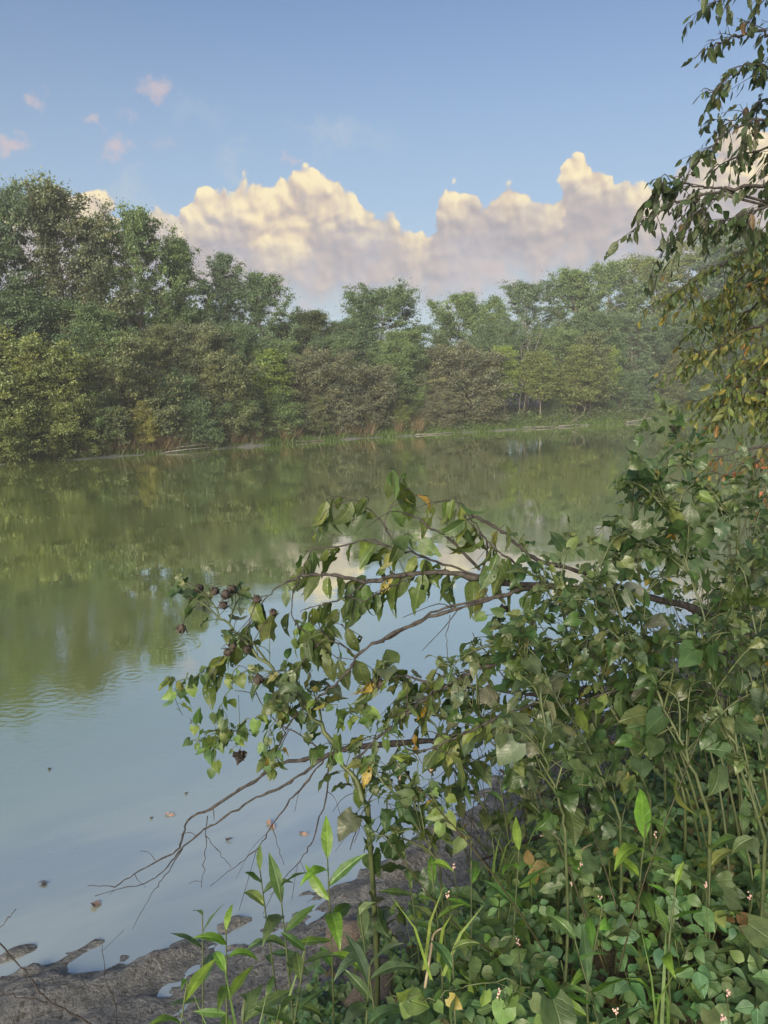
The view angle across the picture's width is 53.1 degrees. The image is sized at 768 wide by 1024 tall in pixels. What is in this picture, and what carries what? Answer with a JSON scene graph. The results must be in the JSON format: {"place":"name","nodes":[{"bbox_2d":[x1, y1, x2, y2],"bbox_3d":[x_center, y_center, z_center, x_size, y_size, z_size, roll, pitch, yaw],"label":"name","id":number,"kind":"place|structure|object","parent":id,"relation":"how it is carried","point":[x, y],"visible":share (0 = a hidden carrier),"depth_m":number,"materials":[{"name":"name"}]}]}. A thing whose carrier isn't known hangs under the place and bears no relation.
{"place":"outdoors","nodes":[
{"label":"outdoors","id":0,"kind":"place"},
{"bbox_2d":[0,416,767,1020],"bbox_3d":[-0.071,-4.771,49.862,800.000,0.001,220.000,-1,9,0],"label":"water","id":1,"kind":"structure","parent":0,"point":[96,554],"depth_m":9.63,"materials":[{"name":"liquid"}]},
{"bbox_2d":[0,388,767,1023],"bbox_3d":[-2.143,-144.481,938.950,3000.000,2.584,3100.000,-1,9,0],"label":"ground","id":2,"kind":"structure","parent":0,"point":[136,986],"depth_m":3.99,"materials":[{"name":"soil"}]},
{"bbox_2d":[0,165,57,338],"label":"cottonwood tree","id":3,"kind":"object","parent":2,"relation":"on","point":[9,195],"visible":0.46,"depth_m":38.18,"materials":[{"name":"green plant"}]},
{"bbox_2d":[0,356,61,463],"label":"riverside shrub","id":4,"kind":"object","parent":2,"relation":"on","point":[4,383],"visible":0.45,"depth_m":33.76,"materials":[{"name":"green plant"}]},
{"bbox_2d":[0,293,79,377],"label":"broadleaf tree","id":5,"kind":"object","parent":2,"relation":"on","point":[5,308],"visible":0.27,"depth_m":37.34,"materials":[{"name":"green plant"}]},
{"bbox_2d":[0,385,83,463],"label":"riverside shrub","id":6,"kind":"object","parent":2,"relation":"on","point":[23,415],"visible":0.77,"depth_m":34.79,"materials":[{"name":"green plant"}]},
{"bbox_2d":[0,325,108,459],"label":"riverside shrub","id":7,"kind":"object","parent":2,"relation":"on","point":[31,348],"visible":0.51,"depth_m":35.33,"materials":[{"name":"green plant"}]},
{"bbox_2d":[1,288,123,399],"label":"broadleaf tree","id":8,"kind":"object","parent":2,"relation":"on","point":[52,310],"visible":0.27,"depth_m":38.53,"materials":[{"name":"green plant"}]},
{"bbox_2d":[25,376,106,460],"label":"riverside shrub","id":9,"kind":"object","parent":2,"relation":"on","point":[81,398],"visible":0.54,"depth_m":36.25,"materials":[{"name":"green plant"}]},
{"bbox_2d":[0,170,144,374],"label":"cottonwood tree","id":10,"kind":"object","parent":2,"relation":"on","point":[50,207],"visible":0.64,"depth_m":39.81,"materials":[{"name":"green plant"}]},
{"bbox_2d":[50,306,146,414],"bbox_3d":[-15.122,-7.235,40.632,5.621,7.033,5.165,-4,9,-19],"label":"broadleaf tree","id":11,"kind":"object","parent":2,"relation":"on","point":[106,323],"visible":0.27,"depth_m":39.35,"materials":[{"name":"green plant"}]},
{"bbox_2d":[64,215,135,336],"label":"poplar tree","id":12,"kind":"object","parent":2,"relation":"on","point":[106,290],"visible":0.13,"depth_m":42.67,"materials":[{"name":"green plant"}]},
{"bbox_2d":[72,386,136,450],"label":"riverside shrub","id":13,"kind":"object","parent":2,"relation":"on","point":[99,421],"visible":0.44,"depth_m":37.72,"materials":[{"name":"green plant"}]},
{"bbox_2d":[41,332,195,452],"bbox_3d":[-13.680,-6.099,39.817,6.836,6.467,7.332,4,10,30],"label":"riverside shrub","id":14,"kind":"object","parent":2,"relation":"on","point":[134,353],"visible":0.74,"depth_m":39.03,"materials":[{"name":"green plant"}]},
{"bbox_2d":[87,200,201,371],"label":"cottonwood tree","id":15,"kind":"object","parent":2,"relation":"on","point":[135,226],"visible":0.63,"depth_m":43.02,"materials":[{"name":"green plant"}]},
{"bbox_2d":[139,323,202,408],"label":"broadleaf tree","id":16,"kind":"object","parent":2,"relation":"on","point":[158,334],"visible":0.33,"depth_m":42.26,"materials":[{"name":"green plant"}]},
{"bbox_2d":[132,365,214,445],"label":"riverside shrub","id":17,"kind":"object","parent":2,"relation":"on","point":[187,411],"visible":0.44,"depth_m":41.03,"materials":[{"name":"green plant"}]},
{"bbox_2d":[148,236,220,373],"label":"poplar tree","id":18,"kind":"object","parent":2,"relation":"on","point":[183,261],"visible":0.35,"depth_m":45.99,"materials":[{"name":"green plant"}]},
{"bbox_2d":[161,315,238,408],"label":"broadleaf tree","id":19,"kind":"object","parent":2,"relation":"on","point":[206,335],"visible":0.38,"depth_m":43.28,"materials":[{"name":"green plant"}]},
{"bbox_2d":[170,394,232,445],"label":"riverside shrub","id":20,"kind":"object","parent":2,"relation":"on","point":[214,434],"visible":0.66,"depth_m":41.64,"materials":[{"name":"green plant"}]},
{"bbox_2d":[0,412,426,462],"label":"dry reeds","id":21,"kind":"object","parent":2,"relation":"on","point":[165,443],"visible":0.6,"depth_m":40.80,"materials":[{"name":"beige plant"}]},
{"bbox_2d":[168,343,267,444],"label":"riverside shrub","id":22,"kind":"object","parent":2,"relation":"on","point":[230,381],"visible":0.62,"depth_m":42.85,"materials":[{"name":"green plant"}]},
{"bbox_2d":[186,250,252,352],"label":"poplar tree","id":23,"kind":"object","parent":2,"relation":"on","point":[221,262],"visible":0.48,"depth_m":50.01,"materials":[{"name":"green plant"}]},
{"bbox_2d":[192,904,258,1023],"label":"knotweed","id":24,"kind":"object","parent":2,"relation":"on","point":[234,987],"visible":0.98,"depth_m":1.92,"materials":[{"name":"green plant"}]},
{"bbox_2d":[196,317,281,404],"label":"broadleaf tree","id":25,"kind":"object","parent":2,"relation":"on","point":[242,343],"visible":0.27,"depth_m":46.27,"materials":[{"name":"green plant"}]},
{"bbox_2d":[223,269,305,388],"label":"cottonwood tree","id":26,"kind":"object","parent":2,"relation":"on","point":[255,287],"visible":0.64,"depth_m":50.30,"materials":[{"name":"green plant"}]},
{"bbox_2d":[235,345,298,408],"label":"slender tree","id":27,"kind":"object","parent":2,"relation":"on","point":[276,382],"visible":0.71,"depth_m":46.51,"materials":[{"name":"green plant"}]},
{"bbox_2d":[244,844,301,1023],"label":"knotweed","id":28,"kind":"object","parent":2,"relation":"on","point":[256,896],"visible":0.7,"depth_m":2.23,"materials":[{"name":"green plant"}]},
{"bbox_2d":[246,853,322,1022],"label":"knotweed","id":29,"kind":"object","parent":2,"relation":"on","point":[270,925],"visible":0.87,"depth_m":2.01,"materials":[{"name":"green plant"}]},
{"bbox_2d":[255,387,313,437],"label":"riverside shrub","id":30,"kind":"object","parent":2,"relation":"on","point":[285,412],"visible":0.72,"depth_m":46.28,"materials":[{"name":"green plant"}]},
{"bbox_2d":[165,574,408,1006],"bbox_3d":[-0.299,1.142,2.511,0.788,1.904,0.356,4,10,26],"label":"rose mallow","id":31,"kind":"object","parent":2,"relation":"on","point":[280,699],"visible":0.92,"depth_m":2.40,"materials":[{"name":"green plant"}]},
{"bbox_2d":[298,685,402,771],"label":"climbing vine","id":32,"kind":"object","parent":31,"relation":"attached to","point":[372,712],"visible":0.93,"depth_m":2.29,"materials":[{"name":"green plant"}]},
{"bbox_2d":[254,932,338,1023],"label":"knotweed","id":33,"kind":"object","parent":2,"relation":"on","point":[298,961],"visible":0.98,"depth_m":1.71,"materials":[{"name":"green plant"}]},
{"bbox_2d":[270,306,352,404],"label":"broadleaf tree","id":34,"kind":"object","parent":2,"relation":"on","point":[314,321],"visible":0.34,"depth_m":52.49,"materials":[{"name":"green plant"}]},
{"bbox_2d":[282,346,374,438],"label":"riverside shrub","id":35,"kind":"object","parent":2,"relation":"on","point":[309,381],"visible":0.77,"depth_m":48.95,"materials":[{"name":"green plant"}]},
{"bbox_2d":[291,815,366,1023],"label":"knotweed","id":36,"kind":"object","parent":2,"relation":"on","point":[333,919],"visible":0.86,"depth_m":2.04,"materials":[{"name":"green plant"}]},
{"bbox_2d":[297,329,363,398],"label":"broadleaf tree","id":37,"kind":"object","parent":2,"relation":"on","point":[337,343],"visible":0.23,"depth_m":51.66,"materials":[{"name":"green plant"}]},
{"bbox_2d":[89,665,605,927],"bbox_3d":[-0.339,1.323,3.023,2.403,1.536,0.456,3,10,21],"label":"dead branch","id":38,"kind":"object","parent":2,"relation":"on","point":[392,744],"depth_m":3.03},
{"bbox_2d":[323,955,403,1022],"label":"gravel mound","id":39,"kind":"object","parent":2,"relation":"on","point":[354,995],"visible":0.23,"depth_m":3.63,"materials":[{"name":"gravel"}]},
{"bbox_2d":[333,360,401,429],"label":"riverside shrub","id":40,"kind":"object","parent":2,"relation":"on","point":[374,385],"visible":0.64,"depth_m":51.31,"materials":[{"name":"green plant"}]},
{"bbox_2d":[344,932,403,1023],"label":"knotweed","id":41,"kind":"object","parent":2,"relation":"on","point":[356,1009],"visible":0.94,"depth_m":1.59,"materials":[{"name":"green plant"}]},
{"bbox_2d":[334,901,418,1023],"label":"knotweed","id":42,"kind":"object","parent":2,"relation":"on","point":[360,986],"visible":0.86,"depth_m":1.81,"materials":[{"name":"green plant"}]},
{"bbox_2d":[0,407,767,463],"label":"bank grass","id":43,"kind":"structure","parent":2,"relation":"on","point":[606,421],"depth_m":53.32,"materials":[{"name":"green plant"}]},
{"bbox_2d":[332,274,435,410],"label":"broadleaf tree","id":44,"kind":"object","parent":2,"relation":"on","point":[366,304],"visible":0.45,"depth_m":58.69,"materials":[{"name":"green plant"}]},
{"bbox_2d":[7,398,766,460],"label":"bank undergrowth","id":45,"kind":"object","parent":2,"relation":"on","point":[594,410],"visible":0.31,"depth_m":61.89,"materials":[{"name":"green plant"}]},
{"bbox_2d":[369,352,426,418],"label":"slender tree","id":46,"kind":"object","parent":2,"relation":"on","point":[400,362],"visible":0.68,"depth_m":54.83,"materials":[{"name":"green plant"}]},
{"bbox_2d":[365,327,431,413],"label":"broadleaf tree","id":47,"kind":"object","parent":2,"relation":"on","point":[407,341],"visible":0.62,"depth_m":55.81,"materials":[{"name":"green plant"}]},
{"bbox_2d":[376,812,436,986],"bbox_3d":[0.074,1.389,2.399,0.185,1.022,0.189,-1,9,0],"label":"knotweed","id":48,"kind":"object","parent":2,"relation":"on","point":[425,911],"visible":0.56,"depth_m":2.35,"materials":[{"name":"green plant"}]},
{"bbox_2d":[346,753,484,1003],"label":"rose mallow","id":49,"kind":"object","parent":2,"relation":"on","point":[407,797],"visible":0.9,"depth_m":2.20,"materials":[{"name":"green plant"}]},
{"bbox_2d":[392,735,474,853],"bbox_3d":[0.129,0.775,2.145,0.184,0.258,0.252,-4,9,-18],"label":"climbing vine","id":50,"kind":"object","parent":49,"relation":"attached to","point":[438,818],"visible":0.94,"depth_m":2.13,"materials":[{"name":"green plant"}]},
{"bbox_2d":[409,856,463,1013],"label":"knotweed","id":51,"kind":"object","parent":2,"relation":"on","point":[431,866],"visible":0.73,"depth_m":1.92,"materials":[{"name":"green plant"}]},
{"bbox_2d":[418,390,463,428],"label":"riverside shrub","id":52,"kind":"object","parent":2,"relation":"on","point":[443,404],"visible":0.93,"depth_m":55.03,"materials":[{"name":"green plant"}]},
{"bbox_2d":[372,649,524,872],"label":"rose mallow","id":53,"kind":"object","parent":2,"relation":"on","point":[384,670],"visible":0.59,"depth_m":2.49,"materials":[{"name":"green plant"}]},
{"bbox_2d":[409,339,518,426],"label":"riverside shrub","id":54,"kind":"object","parent":2,"relation":"on","point":[465,382],"visible":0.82,"depth_m":56.43,"materials":[{"name":"green plant"}]},
{"bbox_2d":[419,288,516,408],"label":"broadleaf tree","id":55,"kind":"object","parent":2,"relation":"on","point":[468,312],"visible":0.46,"depth_m":65.59,"materials":[{"name":"green plant"}]},
{"bbox_2d":[425,652,563,907],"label":"rose mallow","id":56,"kind":"object","parent":2,"relation":"on","point":[486,698],"visible":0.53,"depth_m":2.37,"materials":[{"name":"green plant"}]},
{"bbox_2d":[461,317,528,411],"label":"broadleaf tree","id":57,"kind":"object","parent":2,"relation":"on","point":[494,330],"visible":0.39,"depth_m":62.97,"materials":[{"name":"green plant"}]},
{"bbox_2d":[263,620,744,808],"bbox_3d":[0.458,0.627,2.412,1.667,0.646,0.646,-1,9,0],"label":"leaning tree","id":58,"kind":"object","parent":2,"relation":"on","point":[443,747],"visible":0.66,"depth_m":2.38,"materials":[{"name":"green plant"}]},
{"bbox_2d":[182,707,268,754],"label":"climbing vine","id":59,"kind":"object","parent":58,"relation":"attached to","point":[254,724],"visible":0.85,"depth_m":2.39,"materials":[{"name":"green plant"}]},
{"bbox_2d":[256,711,290,780],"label":"climbing vine","id":60,"kind":"object","parent":58,"relation":"attached to","point":[269,754],"visible":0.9,"depth_m":2.34,"materials":[{"name":"green plant"}]},
{"bbox_2d":[202,468,753,746],"bbox_3d":[0.457,0.283,2.647,2.122,0.893,0.389,-2,9,-8],"label":"tree branch","id":61,"kind":"object","parent":58,"relation":"attached to","point":[361,598],"visible":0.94,"depth_m":2.56,"materials":[{"name":"green plant"}]},
{"bbox_2d":[158,662,258,713],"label":"climbing vine","id":62,"kind":"object","parent":61,"relation":"attached to","point":[191,689],"visible":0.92,"depth_m":2.45,"materials":[{"name":"green plant"}]},
{"bbox_2d":[203,665,259,778],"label":"climbing vine","id":63,"kind":"object","parent":61,"relation":"hanging from","point":[210,754],"visible":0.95,"depth_m":2.37,"materials":[{"name":"green plant"}]},
{"bbox_2d":[261,666,767,1023],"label":"ground cover","id":64,"kind":"object","parent":2,"relation":"on","point":[701,988],"visible":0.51,"depth_m":2.12,"materials":[{"name":"green plant"}]},
{"bbox_2d":[390,969,542,1023],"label":"climbing vine","id":65,"kind":"object","parent":64,"relation":"on","point":[413,1000],"visible":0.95,"depth_m":1.50,"materials":[{"name":"green plant"}]},
{"bbox_2d":[483,818,550,977],"bbox_3d":[0.344,1.127,2.018,0.190,0.594,0.164,7,12,42],"label":"knotweed","id":66,"kind":"object","parent":2,"relation":"on","point":[519,929],"visible":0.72,"depth_m":2.00,"materials":[{"name":"green plant"}]},
{"bbox_2d":[489,272,564,408],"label":"cottonwood tree","id":67,"kind":"object","parent":2,"relation":"on","point":[528,294],"visible":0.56,"depth_m":70.55,"materials":[{"name":"green plant"}]},
{"bbox_2d":[445,606,626,973],"bbox_3d":[0.404,0.760,2.087,0.475,1.018,0.301,5,11,33],"label":"rose mallow","id":68,"kind":"object","parent":2,"relation":"on","point":[504,645],"visible":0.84,"depth_m":2.05,"materials":[{"name":"green plant"}]},
{"bbox_2d":[513,349,560,412],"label":"slender tree","id":69,"kind":"object","parent":2,"relation":"on","point":[536,363],"visible":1,"depth_m":61.03,"materials":[{"name":"green plant"}]},
{"bbox_2d":[488,664,604,993],"bbox_3d":[0.360,0.863,1.865,0.263,0.944,0.313,-5,10,-24],"label":"rose mallow","id":70,"kind":"object","parent":2,"relation":"on","point":[510,748],"visible":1,"depth_m":1.80,"materials":[{"name":"green plant"}]},
{"bbox_2d":[525,323,585,409],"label":"broadleaf tree","id":71,"kind":"object","parent":2,"relation":"on","point":[561,339],"visible":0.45,"depth_m":66.33,"materials":[{"name":"green plant"}]},
{"bbox_2d":[382,485,767,1023],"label":"shady undergrowth","id":72,"kind":"object","parent":2,"relation":"on","point":[559,1008],"visible":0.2,"depth_m":2.08,"materials":[{"name":"green plant"}]},
{"bbox_2d":[547,344,604,412],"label":"slender tree","id":73,"kind":"object","parent":2,"relation":"on","point":[579,372],"visible":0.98,"depth_m":63.49,"materials":[{"name":"green plant"}]},
{"bbox_2d":[541,265,625,406],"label":"cottonwood tree","id":74,"kind":"object","parent":2,"relation":"on","point":[572,281],"visible":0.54,"depth_m":73.02,"materials":[{"name":"green plant"}]},
{"bbox_2d":[544,898,627,1023],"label":"knotweed","id":75,"kind":"object","parent":2,"relation":"on","point":[591,933],"visible":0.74,"depth_m":1.72,"materials":[{"name":"green plant"}]},
{"bbox_2d":[506,515,675,920],"bbox_3d":[0.581,0.637,2.318,0.483,1.214,0.397,7,12,43],"label":"rose mallow","id":76,"kind":"object","parent":2,"relation":"on","point":[559,542],"visible":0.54,"depth_m":2.26,"materials":[{"name":"green plant"}]},
{"bbox_2d":[563,330,622,415],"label":"slender tree","id":77,"kind":"object","parent":2,"relation":"on","point":[596,337],"visible":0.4,"depth_m":65.40,"materials":[{"name":"green plant"}]},
{"bbox_2d":[546,915,642,1023],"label":"knotweed","id":78,"kind":"object","parent":2,"relation":"on","point":[586,953],"visible":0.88,"depth_m":1.65,"materials":[{"name":"green plant"}]},
{"bbox_2d":[569,310,632,405],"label":"broadleaf tree","id":79,"kind":"object","parent":2,"relation":"on","point":[596,321],"visible":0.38,"depth_m":70.10,"materials":[{"name":"green plant"}]},
{"bbox_2d":[569,256,669,363],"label":"cottonwood tree","id":80,"kind":"object","parent":2,"relation":"on","point":[619,269],"visible":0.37,"depth_m":79.41,"materials":[{"name":"green plant"}]},
{"bbox_2d":[596,369,651,414],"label":"riverside shrub","id":81,"kind":"object","parent":2,"relation":"on","point":[626,382],"visible":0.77,"depth_m":69.16,"materials":[{"name":"green plant"}]},
{"bbox_2d":[519,497,738,857],"bbox_3d":[0.772,0.606,2.353,0.461,1.266,0.585,-10,12,-44],"label":"rose mallow","id":82,"kind":"object","parent":2,"relation":"on","point":[607,575],"visible":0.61,"depth_m":2.31,"materials":[{"name":"green plant"}]},
{"bbox_2d":[609,306,670,406],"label":"broadleaf tree","id":83,"kind":"object","parent":2,"relation":"on","point":[644,335],"visible":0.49,"depth_m":71.96,"materials":[{"name":"green plant"}]},
{"bbox_2d":[609,789,676,974],"bbox_3d":[0.671,1.012,2.025,0.186,0.492,0.247,-1,9,0],"label":"knotweed","id":84,"kind":"object","parent":2,"relation":"on","point":[642,814],"visible":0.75,"depth_m":2.01,"materials":[{"name":"green plant"}]},
{"bbox_2d":[526,581,767,951],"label":"rose mallow","id":85,"kind":"object","parent":2,"relation":"on","point":[647,718],"visible":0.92,"depth_m":1.95,"materials":[{"name":"green plant"}]},
{"bbox_2d":[600,245,705,392],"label":"cottonwood tree","id":86,"kind":"object","parent":2,"relation":"on","point":[637,264],"visible":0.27,"depth_m":82.22,"materials":[{"name":"green plant"}]},
{"bbox_2d":[593,442,716,842],"bbox_3d":[0.918,0.479,2.677,0.426,1.432,0.455,6,11,38],"label":"rose mallow","id":87,"kind":"object","parent":2,"relation":"on","point":[666,587],"visible":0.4,"depth_m":2.63,"materials":[{"name":"green plant"}]},
{"bbox_2d":[652,349,693,402],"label":"slender tree","id":88,"kind":"object","parent":2,"relation":"on","point":[672,389],"visible":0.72,"depth_m":72.74,"materials":[{"name":"green plant"}]},
{"bbox_2d":[648,862,703,1023],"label":"knotweed","id":89,"kind":"object","parent":2,"relation":"on","point":[666,959],"visible":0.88,"depth_m":1.81,"materials":[{"name":"green plant"}]},
{"bbox_2d":[608,448,750,874],"bbox_3d":[0.956,0.508,2.528,0.427,1.438,0.532,-1,9,0],"label":"rose mallow","id":90,"kind":"object","parent":2,"relation":"on","point":[685,521],"visible":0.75,"depth_m":2.48,"materials":[{"name":"green plant"}]},
{"bbox_2d":[639,309,719,403],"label":"broadleaf tree","id":91,"kind":"object","parent":2,"relation":"on","point":[675,333],"visible":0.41,"depth_m":75.40,"materials":[{"name":"green plant"}]},
{"bbox_2d":[604,0,767,298],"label":"overhanging tree","id":92,"kind":"object","parent":2,"relation":"on","point":[743,221],"visible":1,"depth_m":3.95,"materials":[{"name":"green plant"}]},
{"bbox_2d":[633,391,756,807],"bbox_3d":[1.175,0.339,3.048,0.401,1.627,0.550,-4,10,-21],"label":"rose mallow","id":93,"kind":"object","parent":2,"relation":"on","point":[701,463],"visible":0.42,"depth_m":2.99,"materials":[{"name":"green plant"}]},
{"bbox_2d":[637,231,767,453],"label":"overhanging tree","id":94,"kind":"object","parent":2,"relation":"on","point":[721,395],"visible":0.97,"depth_m":5.20,"materials":[{"name":"green plant"}]},
{"bbox_2d":[647,228,765,366],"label":"cottonwood tree","id":95,"kind":"object","parent":2,"relation":"on","point":[713,259],"visible":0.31,"depth_m":84.78,"materials":[{"name":"green plant"}]},
{"bbox_2d":[680,844,743,1003],"bbox_3d":[0.855,1.059,1.986,0.202,0.432,0.174,-1,9,0],"label":"knotweed","id":96,"kind":"object","parent":2,"relation":"on","point":[718,855],"visible":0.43,"depth_m":1.99,"materials":[{"name":"green plant"}]},
{"bbox_2d":[664,670,767,895],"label":"green stem clump","id":97,"kind":"object","parent":2,"relation":"on","point":[753,790],"visible":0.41,"depth_m":2.30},
{"bbox_2d":[677,298,763,394],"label":"broadleaf tree","id":98,"kind":"object","parent":2,"relation":"on","point":[725,366],"visible":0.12,"depth_m":80.42,"materials":[{"name":"green plant"}]},
{"bbox_2d":[678,604,767,997],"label":"rose mallow","id":99,"kind":"object","parent":2,"relation":"on","point":[709,659],"visible":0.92,"depth_m":1.91,"materials":[{"name":"green plant"}]},
{"bbox_2d":[684,445,767,528],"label":"overhanging tree","id":100,"kind":"object","parent":2,"relation":"on","point":[761,455],"visible":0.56,"depth_m":4.64,"materials":[{"name":"green plant"}]},
{"bbox_2d":[689,481,767,724],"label":"rose mallow","id":101,"kind":"object","parent":2,"relation":"on","point":[737,595],"visible":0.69,"depth_m":2.47,"materials":[{"name":"green plant"}]},
{"bbox_2d":[710,795,767,964],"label":"knotweed","id":102,"kind":"object","parent":2,"relation":"on","point":[746,817],"visible":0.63,"depth_m":2.09,"materials":[{"name":"green plant"}]},
{"bbox_2d":[720,437,767,665],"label":"rose mallow","id":103,"kind":"object","parent":2,"relation":"on","point":[748,503],"visible":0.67,"depth_m":2.86,"materials":[{"name":"green plant"}]},
{"bbox_2d":[0,0,767,387],"label":"sky","id":104,"kind":"structure","parent":0,"point":[448,146],"materials":[{"name":"blue"}]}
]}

